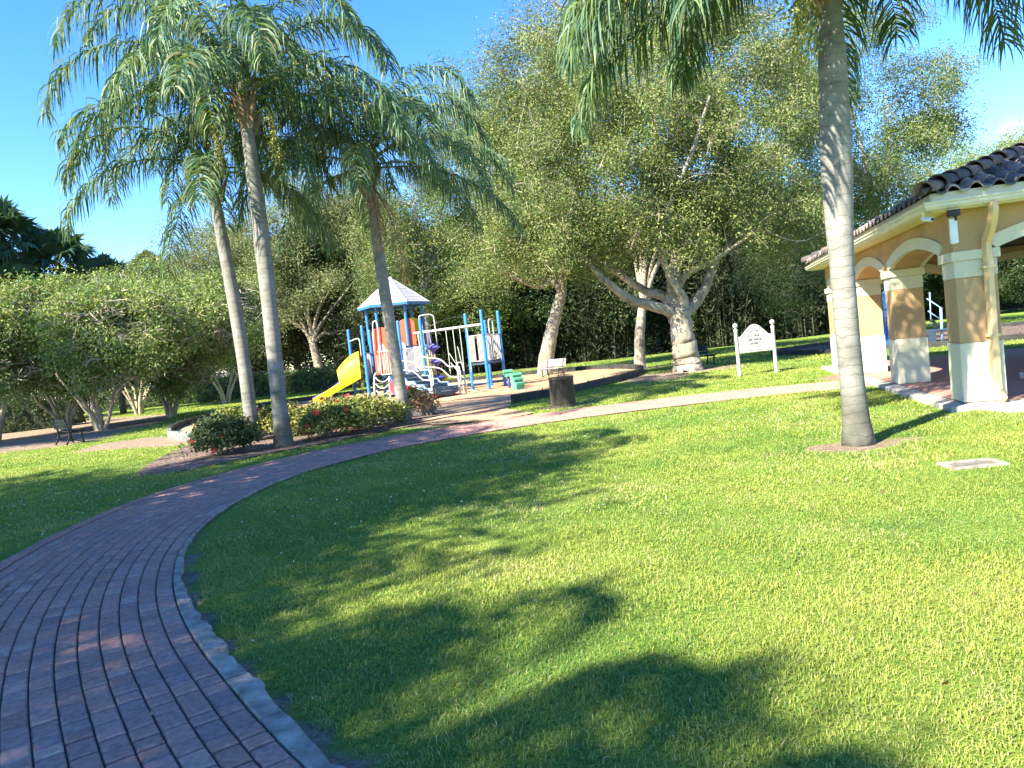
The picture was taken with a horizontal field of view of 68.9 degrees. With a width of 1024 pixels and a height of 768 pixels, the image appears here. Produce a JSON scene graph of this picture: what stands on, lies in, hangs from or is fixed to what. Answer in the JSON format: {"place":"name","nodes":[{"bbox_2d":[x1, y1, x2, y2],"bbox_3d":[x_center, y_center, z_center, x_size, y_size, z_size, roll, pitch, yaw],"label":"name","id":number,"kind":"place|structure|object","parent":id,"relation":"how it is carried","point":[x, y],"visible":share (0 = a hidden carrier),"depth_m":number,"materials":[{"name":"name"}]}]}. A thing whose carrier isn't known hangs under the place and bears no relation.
{"place":"outdoors","nodes":[
{"label":"outdoors","id":0,"kind":"place"},
{"bbox_2d":[126,249,169,277],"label":"tree","id":1,"kind":"object","parent":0,"point":[146,251],"visible":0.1,"depth_m":62.53,"materials":[{"name":"green plant"}]},
{"bbox_2d":[0,381,873,767],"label":"brick path","id":2,"kind":"structure","parent":0,"point":[46,577],"depth_m":4.95,"materials":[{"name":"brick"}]},
{"bbox_2d":[6,416,1021,759],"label":"fallen leaves","id":3,"kind":"object","parent":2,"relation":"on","point":[498,474],"visible":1,"depth_m":5.28,"materials":[{"name":"brown plant"}]},
{"bbox_2d":[0,309,1023,767],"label":"ground","id":4,"kind":"structure","parent":0,"point":[320,739],"depth_m":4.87,"materials":[{"name":"green plant"}]},
{"bbox_2d":[0,216,21,278],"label":"sabal palm","id":5,"kind":"object","parent":4,"relation":"on","point":[2,245],"visible":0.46,"depth_m":43.22,"materials":[{"name":"green plant"}]},
{"bbox_2d":[0,194,61,402],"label":"sabal palm","id":6,"kind":"object","parent":4,"relation":"on","point":[13,219],"visible":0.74,"depth_m":43.75,"materials":[{"name":"green plant"}]},
{"bbox_2d":[0,267,72,440],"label":"crape tree","id":7,"kind":"object","parent":4,"relation":"on","point":[10,331],"visible":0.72,"depth_m":30.25,"materials":[{"name":"green plant"}]},
{"bbox_2d":[0,389,88,433],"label":"hedge","id":8,"kind":"object","parent":4,"relation":"on","point":[37,415],"visible":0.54,"depth_m":37.95,"materials":[{"name":"green plant"}]},
{"bbox_2d":[10,222,103,291],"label":"sabal palm","id":9,"kind":"object","parent":4,"relation":"on","point":[77,252],"visible":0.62,"depth_m":44.77,"materials":[{"name":"green plant"}]},
{"bbox_2d":[50,419,84,444],"bbox_3d":[-14.710,1.558,24.752,1.300,0.874,0.599,-4,4,41],"label":"park bench","id":10,"kind":"object","parent":4,"relation":"on","point":[62,423],"visible":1,"depth_m":24.56,"materials":[{"name":"black metal"}]},
{"bbox_2d":[1,263,143,430],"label":"crape tree","id":11,"kind":"object","parent":4,"relation":"on","point":[53,404],"visible":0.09,"depth_m":32.43,"materials":[{"name":"green plant"}]},
{"bbox_2d":[70,252,132,413],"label":"sabal palm","id":12,"kind":"object","parent":4,"relation":"on","point":[104,260],"visible":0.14,"depth_m":47.25,"materials":[{"name":"green plant"}]},
{"bbox_2d":[18,268,212,430],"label":"crape tree","id":13,"kind":"object","parent":4,"relation":"on","point":[106,332],"visible":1,"depth_m":29.70,"materials":[{"name":"green plant"}]},
{"bbox_2d":[48,250,225,414],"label":"crape tree","id":14,"kind":"object","parent":4,"relation":"on","point":[138,406],"visible":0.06,"depth_m":43.33,"materials":[{"name":"green plant"}]},
{"bbox_2d":[91,385,197,411],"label":"hedge","id":15,"kind":"object","parent":4,"relation":"on","point":[104,404],"visible":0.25,"depth_m":55.07,"materials":[{"name":"green plant"}]},
{"bbox_2d":[108,274,261,417],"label":"crape tree","id":16,"kind":"object","parent":4,"relation":"on","point":[215,310],"visible":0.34,"depth_m":34.99,"materials":[{"name":"green plant"}]},
{"bbox_2d":[137,212,295,304],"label":"tree","id":17,"kind":"object","parent":4,"relation":"on","point":[192,263],"visible":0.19,"depth_m":57.44,"materials":[{"name":"green plant"}]},
{"bbox_2d":[186,263,278,403],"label":"crape tree","id":18,"kind":"object","parent":4,"relation":"on","point":[249,302],"visible":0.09,"depth_m":45.90,"materials":[{"name":"green plant"}]},
{"bbox_2d":[211,277,302,378],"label":"evergreen tree","id":19,"kind":"object","parent":4,"relation":"on","point":[256,366],"visible":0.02,"depth_m":68.97,"materials":[{"name":"green plant"}]},
{"bbox_2d":[174,472,345,767],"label":"path edging","id":20,"kind":"object","parent":4,"relation":"on","point":[286,732],"visible":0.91,"depth_m":3.97,"materials":[{"name":"concrete"}]},
{"bbox_2d":[192,362,372,403],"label":"hedge","id":21,"kind":"object","parent":4,"relation":"on","point":[316,379],"visible":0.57,"depth_m":51.13,"materials":[{"name":"green plant"}]},
{"bbox_2d":[135,413,438,475],"bbox_3d":[-5.122,1.314,17.173,7.000,0.048,7.500,-6,3,0],"label":"planting bed","id":22,"kind":"object","parent":4,"relation":"on","point":[174,461],"visible":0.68,"depth_m":16.36,"materials":[{"name":"brown soil"}]},
{"bbox_2d":[50,71,341,441],"bbox_3d":[-6.901,-2.711,17.834,6.520,8.534,6.546,-6,3,0],"label":"queen palm","id":23,"kind":"object","parent":22,"relation":"on","point":[211,184],"visible":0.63,"depth_m":17.27,"materials":[{"name":"green plant"}]},
{"bbox_2d":[178,407,267,456],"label":"dark shrub","id":24,"kind":"object","parent":22,"relation":"on","point":[206,434],"visible":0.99,"depth_m":15.61,"materials":[{"name":"green plant"}]},
{"bbox_2d":[204,404,243,433],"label":"flowering shrub","id":25,"kind":"object","parent":22,"relation":"on","point":[222,408],"visible":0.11,"depth_m":19.16,"materials":[{"name":"green plant"}]},
{"bbox_2d":[37,0,444,447],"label":"queen palm","id":26,"kind":"object","parent":22,"relation":"on","point":[211,61],"visible":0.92,"depth_m":15.14,"materials":[{"name":"green plant"}]},
{"bbox_2d":[256,400,305,435],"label":"flowering shrub","id":27,"kind":"object","parent":22,"relation":"on","point":[265,417],"visible":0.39,"depth_m":18.26,"materials":[{"name":"green plant"}]},
{"bbox_2d":[290,398,375,437],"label":"flowering shrub","id":28,"kind":"object","parent":22,"relation":"on","point":[318,418],"visible":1,"depth_m":16.89,"materials":[{"name":"green plant"}]},
{"bbox_2d":[299,393,375,411],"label":"flowering shrub","id":29,"kind":"object","parent":22,"relation":"on","point":[330,400],"visible":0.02,"depth_m":19.47,"materials":[{"name":"green plant"}]},
{"bbox_2d":[333,391,409,427],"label":"flowering shrub","id":30,"kind":"object","parent":22,"relation":"on","point":[382,408],"visible":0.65,"depth_m":18.20,"materials":[{"name":"green plant"}]},
{"bbox_2d":[230,55,527,421],"bbox_3d":[-3.308,-3.247,19.007,7.487,8.715,7.069,-6,3,0],"label":"queen palm","id":31,"kind":"object","parent":22,"relation":"on","point":[416,110],"visible":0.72,"depth_m":18.18,"materials":[{"name":"green plant"}]},
{"bbox_2d":[408,388,444,415],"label":"dry shrub","id":32,"kind":"object","parent":22,"relation":"on","point":[426,402],"visible":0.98,"depth_m":20.25,"materials":[{"name":"brown plant"}]},
{"bbox_2d":[235,279,357,375],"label":"evergreen tree","id":33,"kind":"object","parent":4,"relation":"on","point":[295,362],"visible":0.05,"depth_m":66.15,"materials":[{"name":"green plant"}]},
{"bbox_2d":[167,403,436,440],"bbox_3d":[-6.618,1.175,21.037,8.849,0.350,2.149,-5,3,14],"label":"pit border","id":34,"kind":"object","parent":4,"relation":"on","point":[180,435],"visible":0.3,"depth_m":20.92,"materials":[{"name":"concrete"}]},
{"bbox_2d":[194,159,416,371],"bbox_3d":[-15.186,-8.342,57.658,18.282,17.689,12.789,-6,3,0],"label":"oak tree","id":35,"kind":"object","parent":4,"relation":"on","point":[292,304],"visible":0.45,"depth_m":55.74,"materials":[{"name":"green plant"}]},
{"bbox_2d":[249,175,412,369],"bbox_3d":[-16.298,-8.307,63.693,16.438,17.457,16.379,-9,4,-43],"label":"evergreen tree","id":36,"kind":"object","parent":4,"relation":"on","point":[293,332],"visible":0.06,"depth_m":61.16,"materials":[{"name":"green plant"}]},
{"bbox_2d":[252,186,434,364],"bbox_3d":[-13.044,-7.799,62.020,16.801,15.902,15.105,-9,4,-42],"label":"evergreen tree","id":37,"kind":"object","parent":4,"relation":"on","point":[319,250],"visible":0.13,"depth_m":57.38,"materials":[{"name":"green plant"}]},
{"bbox_2d":[322,295,395,381],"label":"cane clump","id":38,"kind":"object","parent":4,"relation":"on","point":[344,339],"visible":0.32,"depth_m":55.90,"materials":[{"name":"green plant"}]},
{"bbox_2d":[329,303,419,383],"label":"cane clump","id":39,"kind":"object","parent":4,"relation":"on","point":[364,328],"visible":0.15,"depth_m":54.83,"materials":[{"name":"green plant"}]},
{"bbox_2d":[168,363,620,430],"bbox_3d":[-5.857,0.442,34.188,21.463,0.330,11.190,-8,4,-39],"label":"pit border","id":40,"kind":"object","parent":4,"relation":"on","point":[179,424],"visible":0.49,"depth_m":38.47,"materials":[{"name":"black concrete"}]},
{"bbox_2d":[359,308,446,378],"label":"cane clump","id":41,"kind":"object","parent":4,"relation":"on","point":[380,325],"visible":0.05,"depth_m":54.56,"materials":[{"name":"green plant"}]},
{"bbox_2d":[174,369,634,431],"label":"playground mulch","id":42,"kind":"object","parent":4,"relation":"on","point":[481,402],"visible":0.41,"depth_m":26.11,"materials":[{"name":"beige sand"}]},
{"bbox_2d":[312,277,506,403],"bbox_3d":[-4.514,-1.869,31.589,8.071,5.804,5.421,-4,3,34],"label":"playset","id":43,"kind":"object","parent":42,"relation":"on","point":[410,331],"visible":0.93,"depth_m":31.36,"materials":[{"name":"blue metal"}]},
{"bbox_2d":[406,384,432,408],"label":"flowering shrub","id":44,"kind":"object","parent":42,"relation":"on","point":[409,394],"visible":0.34,"depth_m":20.96,"materials":[{"name":"green plant"}]},
{"bbox_2d":[503,369,512,387],"bbox_3d":[-0.126,-0.145,29.629,0.400,0.855,0.360,-6,3,0],"label":"stepping pod","id":45,"kind":"object","parent":42,"relation":"on","point":[506,373],"visible":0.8,"depth_m":29.49,"materials":[{"name":"green plastic"}]},
{"bbox_2d":[511,382,524,389],"bbox_3d":[0.237,0.142,27.643,0.400,0.406,0.360,-8,3,-34],"label":"stepping pod","id":46,"kind":"object","parent":42,"relation":"on","point":[517,385],"visible":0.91,"depth_m":27.52,"materials":[{"name":"green plastic"}]},
{"bbox_2d":[380,306,467,376],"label":"cane clump","id":47,"kind":"object","parent":4,"relation":"on","point":[433,341],"visible":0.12,"depth_m":53.75,"materials":[{"name":"green plant"}]},
{"bbox_2d":[343,77,538,374],"bbox_3d":[-4.523,-10.469,51.776,14.776,20.268,11.370,-6,3,0],"label":"oak tree","id":48,"kind":"object","parent":4,"relation":"on","point":[422,279],"visible":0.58,"depth_m":50.23,"materials":[{"name":"green plant"}]},
{"bbox_2d":[399,264,485,375],"bbox_3d":[-4.822,-4.516,55.491,7.208,9.127,6.482,-6,3,3],"label":"cane clump","id":49,"kind":"object","parent":4,"relation":"on","point":[446,360],"visible":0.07,"depth_m":54.31,"materials":[{"name":"green plant"}]},
{"bbox_2d":[397,203,518,317],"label":"evergreen tree","id":50,"kind":"object","parent":4,"relation":"on","point":[460,218],"visible":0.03,"depth_m":55.66,"materials":[{"name":"green plant"}]},
{"bbox_2d":[432,282,513,375],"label":"cane clump","id":51,"kind":"object","parent":4,"relation":"on","point":[458,357],"visible":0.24,"depth_m":53.35,"materials":[{"name":"green plant"}]},
{"bbox_2d":[437,284,520,373],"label":"cane clump","id":52,"kind":"object","parent":4,"relation":"on","point":[492,364],"visible":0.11,"depth_m":53.68,"materials":[{"name":"green plant"}]},
{"bbox_2d":[418,204,549,351],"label":"evergreen tree","id":53,"kind":"object","parent":4,"relation":"on","point":[519,288],"visible":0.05,"depth_m":52.55,"materials":[{"name":"green plant"}]},
{"bbox_2d":[9,404,977,640],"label":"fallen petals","id":54,"kind":"object","parent":4,"relation":"on","point":[439,462],"visible":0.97,"depth_m":11.25,"materials":[{"name":"plant"}]},
{"bbox_2d":[467,294,544,370],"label":"cane clump","id":55,"kind":"object","parent":4,"relation":"on","point":[509,352],"visible":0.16,"depth_m":53.52,"materials":[{"name":"green plant"}]},
{"bbox_2d":[493,278,569,368],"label":"cane clump","id":56,"kind":"object","parent":4,"relation":"on","point":[525,352],"visible":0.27,"depth_m":53.46,"materials":[{"name":"green plant"}]},
{"bbox_2d":[428,40,647,375],"bbox_3d":[1.528,-8.698,37.853,10.790,16.948,9.686,-6,3,0],"label":"oak tree","id":57,"kind":"object","parent":4,"relation":"on","point":[548,346],"visible":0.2,"depth_m":36.62,"materials":[{"name":"green plant"}]},
{"bbox_2d":[463,230,615,348],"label":"evergreen tree","id":58,"kind":"object","parent":4,"relation":"on","point":[546,310],"visible":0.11,"depth_m":52.11,"materials":[{"name":"green plant"}]},
{"bbox_2d":[61,290,1023,408],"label":"picket fence","id":59,"kind":"object","parent":4,"relation":"on","point":[935,308],"visible":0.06,"depth_m":67.41,"materials":[{"name":"black wood"}]},
{"bbox_2d":[539,358,565,377],"bbox_3d":[1.919,-0.740,35.101,1.250,0.874,0.599,-3,4,44],"label":"park bench","id":60,"kind":"object","parent":4,"relation":"on","point":[562,361],"visible":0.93,"depth_m":35.16,"materials":[{"name":"white metal"}]},
{"bbox_2d":[505,275,601,367],"bbox_3d":[2.559,-4.245,54.087,7.736,6.976,6.346,-3,4,44],"label":"cane clump","id":61,"kind":"object","parent":4,"relation":"on","point":[559,354],"visible":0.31,"depth_m":52.86,"materials":[{"name":"green plant"}]},
{"bbox_2d":[548,375,575,408],"bbox_3d":[1.259,0.197,18.740,0.642,0.770,0.642,-6,3,0],"label":"litter bin","id":62,"kind":"object","parent":4,"relation":"on","point":[562,391],"visible":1,"depth_m":18.49,"materials":[{"name":"brown metal"}]},
{"bbox_2d":[531,277,592,363],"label":"cane clump","id":63,"kind":"object","parent":4,"relation":"on","point":[570,345],"visible":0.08,"depth_m":53.62,"materials":[{"name":"green plant"}]},
{"bbox_2d":[476,204,650,352],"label":"evergreen tree","id":64,"kind":"object","parent":4,"relation":"on","point":[576,275],"depth_m":53.07,"materials":[{"name":"green plant"}]},
{"bbox_2d":[510,363,643,403],"bbox_3d":[3.599,-0.292,28.487,2.181,0.350,15.419,-5,3,20],"label":"pit border","id":65,"kind":"object","parent":4,"relation":"on","point":[542,393],"visible":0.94,"depth_m":24.55,"materials":[{"name":"black concrete"}]},
{"bbox_2d":[555,283,630,362],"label":"cane clump","id":66,"kind":"object","parent":4,"relation":"on","point":[587,356],"visible":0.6,"depth_m":52.43,"materials":[{"name":"green plant"}]},
{"bbox_2d":[568,240,650,360],"bbox_3d":[6.895,-5.746,53.668,6.482,9.290,7.208,-6,3,-1],"label":"cane clump","id":67,"kind":"object","parent":4,"relation":"on","point":[616,355],"visible":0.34,"depth_m":52.55,"materials":[{"name":"green plant"}]},
{"bbox_2d":[578,248,670,358],"bbox_3d":[8.423,-5.650,54.363,7.736,8.806,6.346,-6,3,-3],"label":"cane clump","id":68,"kind":"object","parent":4,"relation":"on","point":[647,340],"visible":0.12,"depth_m":53.58,"materials":[{"name":"green plant"}]},
{"bbox_2d":[587,180,685,337],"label":"evergreen tree","id":69,"kind":"object","parent":4,"relation":"on","point":[603,314],"visible":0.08,"depth_m":52.43,"materials":[{"name":"green plant"}]},
{"bbox_2d":[570,171,722,336],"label":"evergreen tree","id":70,"kind":"object","parent":4,"relation":"on","point":[622,305],"visible":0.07,"depth_m":52.47,"materials":[{"name":"green plant"}]},
{"bbox_2d":[466,0,850,368],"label":"oak tree","id":71,"kind":"object","parent":4,"relation":"on","point":[776,62],"visible":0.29,"depth_m":32.87,"materials":[{"name":"green plant"}]},
{"bbox_2d":[630,269,697,353],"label":"cane clump","id":72,"kind":"object","parent":4,"relation":"on","point":[662,341],"visible":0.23,"depth_m":54.69,"materials":[{"name":"green plant"}]},
{"bbox_2d":[472,14,857,372],"bbox_3d":[5.682,-6.940,27.900,14.662,13.975,9.729,-6,3,0],"label":"oak tree","id":73,"kind":"object","parent":4,"relation":"on","point":[704,122],"visible":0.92,"depth_m":26.49,"materials":[{"name":"green plant"}]},
{"bbox_2d":[648,266,718,352],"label":"cane clump","id":74,"kind":"object","parent":4,"relation":"on","point":[684,289],"visible":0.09,"depth_m":54.73,"materials":[{"name":"green plant"}]},
{"bbox_2d":[658,244,747,348],"bbox_3d":[13.604,-6.492,56.286,7.208,9.050,6.482,-9,4,-43],"label":"cane clump","id":75,"kind":"object","parent":4,"relation":"on","point":[697,338],"visible":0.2,"depth_m":54.81,"materials":[{"name":"green plant"}]},
{"bbox_2d":[697,345,716,364],"bbox_3d":[7.733,-1.129,30.481,1.200,0.874,0.599,-8,3,-29],"label":"park bench","id":76,"kind":"object","parent":4,"relation":"on","point":[705,351],"visible":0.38,"depth_m":30.77,"materials":[{"name":"black metal"}]},
{"bbox_2d":[667,247,765,348],"bbox_3d":[14.886,-6.222,55.487,7.736,8.386,6.346,-5,3,17],"label":"cane clump","id":77,"kind":"object","parent":4,"relation":"on","point":[718,309],"visible":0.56,"depth_m":54.53,"materials":[{"name":"green plant"}]},
{"bbox_2d":[691,233,775,345],"bbox_3d":[16.527,-6.829,55.921,6.482,9.150,7.208,-7,3,-16],"label":"cane clump","id":78,"kind":"object","parent":4,"relation":"on","point":[740,322],"visible":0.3,"depth_m":54.81,"materials":[{"name":"green plant"}]},
{"bbox_2d":[687,158,783,251],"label":"evergreen tree","id":79,"kind":"object","parent":4,"relation":"on","point":[751,201],"visible":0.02,"depth_m":59.91,"materials":[{"name":"green plant"}]},
{"bbox_2d":[656,172,826,337],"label":"evergreen tree","id":80,"kind":"object","parent":4,"relation":"on","point":[797,273],"visible":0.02,"depth_m":57.63,"materials":[{"name":"green plant"}]},
{"bbox_2d":[733,319,777,376],"bbox_3d":[7.486,-1.060,22.916,1.293,1.728,0.156,-6,3,0],"label":"park sign","id":81,"kind":"object","parent":4,"relation":"on","point":[754,338],"visible":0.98,"depth_m":22.88,"materials":[{"name":"white paint"}]},
{"bbox_2d":[735,267,797,339],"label":"cane clump","id":82,"kind":"object","parent":4,"relation":"on","point":[767,319],"visible":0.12,"depth_m":56.17,"materials":[{"name":"green plant"}]},
{"bbox_2d":[737,238,818,339],"bbox_3d":[20.231,-7.193,57.941,6.482,8.837,7.208,-5,3,13],"label":"cane clump","id":83,"kind":"object","parent":4,"relation":"on","point":[785,323],"visible":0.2,"depth_m":56.42,"materials":[{"name":"green plant"}]},
{"bbox_2d":[555,0,1023,446],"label":"queen palm","id":84,"kind":"object","parent":4,"relation":"on","point":[584,22],"visible":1,"depth_m":9.14,"materials":[{"name":"green plant"}]},
{"bbox_2d":[751,235,829,338],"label":"cane clump","id":85,"kind":"object","parent":4,"relation":"on","point":[810,330],"visible":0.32,"depth_m":56.85,"materials":[{"name":"green plant"}]},
{"bbox_2d":[796,264,829,335],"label":"cane clump","id":86,"kind":"object","parent":4,"relation":"on","point":[824,325],"visible":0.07,"depth_m":58.42,"materials":[{"name":"green plant"}]},
{"bbox_2d":[805,273,829,333],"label":"cane clump","id":87,"kind":"object","parent":4,"relation":"on","point":[823,308],"visible":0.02,"depth_m":58.19,"materials":[{"name":"green plant"}]},
{"bbox_2d":[719,0,995,324],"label":"oak tree","id":88,"kind":"object","parent":4,"relation":"on","point":[871,186],"visible":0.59,"depth_m":39.28,"materials":[{"name":"green plant"}]},
{"bbox_2d":[771,321,1023,355],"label":"pit border","id":89,"kind":"object","parent":4,"relation":"on","point":[782,351],"visible":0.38,"depth_m":31.52,"materials":[{"name":"black concrete"}]},
{"bbox_2d":[855,214,944,315],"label":"evergreen tree","id":90,"kind":"object","parent":4,"relation":"on","point":[934,278],"visible":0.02,"depth_m":64.53,"materials":[{"name":"green plant"}]},
{"bbox_2d":[787,324,1023,350],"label":"playground mulch","id":91,"kind":"object","parent":4,"relation":"on","point":[1012,329],"visible":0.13,"depth_m":34.34,"materials":[{"name":"brown wood"}]},
{"bbox_2d":[882,291,946,344],"bbox_3d":[15.859,-2.298,30.033,3.797,3.048,1.182,-7,3,-14],"label":"blue slide set","id":92,"kind":"object","parent":91,"relation":"on","point":[931,334],"visible":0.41,"depth_m":29.97,"materials":[{"name":"metal"}]},
{"bbox_2d":[801,140,1023,412],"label":"pavilion","id":93,"kind":"structure","parent":4,"relation":"on","point":[901,248],"depth_m":11.54,"materials":[{"name":"beige paint"}]},
{"bbox_2d":[921,212,933,221],"bbox_3d":[6.008,-2.415,10.803,0.074,0.169,0.203,-7,3,-12],"label":"security camera","id":94,"kind":"object","parent":93,"relation":"attached to","point":[926,219],"visible":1,"depth_m":10.80,"materials":[{"name":"white plastic"}]},
{"bbox_2d":[946,209,960,243],"bbox_3d":[6.306,-2.244,10.649,0.150,0.475,0.125,-5,3,14],"label":"antenna box","id":95,"kind":"object","parent":93,"relation":"attached to","point":[953,228],"visible":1,"depth_m":10.66,"materials":[{"name":"white plastic"}]},
{"bbox_2d":[860,118,1023,225],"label":"tree","id":96,"kind":"object","parent":4,"relation":"on","point":[972,154],"visible":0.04,"depth_m":59.38,"materials":[{"name":"green plant"}]},
{"bbox_2d":[883,282,1023,319],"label":"hedge","id":97,"kind":"object","parent":4,"relation":"on","point":[1001,306],"visible":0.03,"depth_m":69.58,"materials":[{"name":"green plant"}]},
{"bbox_2d":[923,261,1017,316],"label":"evergreen tree","id":98,"kind":"object","parent":4,"relation":"on","point":[939,292],"visible":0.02,"depth_m":65.46,"materials":[{"name":"green plant"}]},
{"bbox_2d":[936,458,1009,469],"bbox_3d":[4.562,0.808,7.404,0.528,0.059,0.336,-6,3,3],"label":"valve cover","id":99,"kind":"object","parent":4,"relation":"on","point":[970,464],"visible":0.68,"depth_m":7.41,"materials":[{"name":"concrete"}]},
{"bbox_2d":[941,258,1023,302],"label":"evergreen tree","id":100,"kind":"object","parent":4,"relation":"on","point":[1002,284],"visible":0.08,"depth_m":61.26,"materials":[{"name":"green plant"}]},
{"bbox_2d":[997,258,1023,303],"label":"evergreen tree","id":101,"kind":"object","parent":4,"relation":"on","point":[1006,270],"visible":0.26,"depth_m":61.46,"materials":[{"name":"green plant"}]},
{"bbox_2d":[0,0,1023,397],"label":"sky","id":102,"kind":"structure","parent":0,"point":[413,30],"materials":[{"name":"blue"}]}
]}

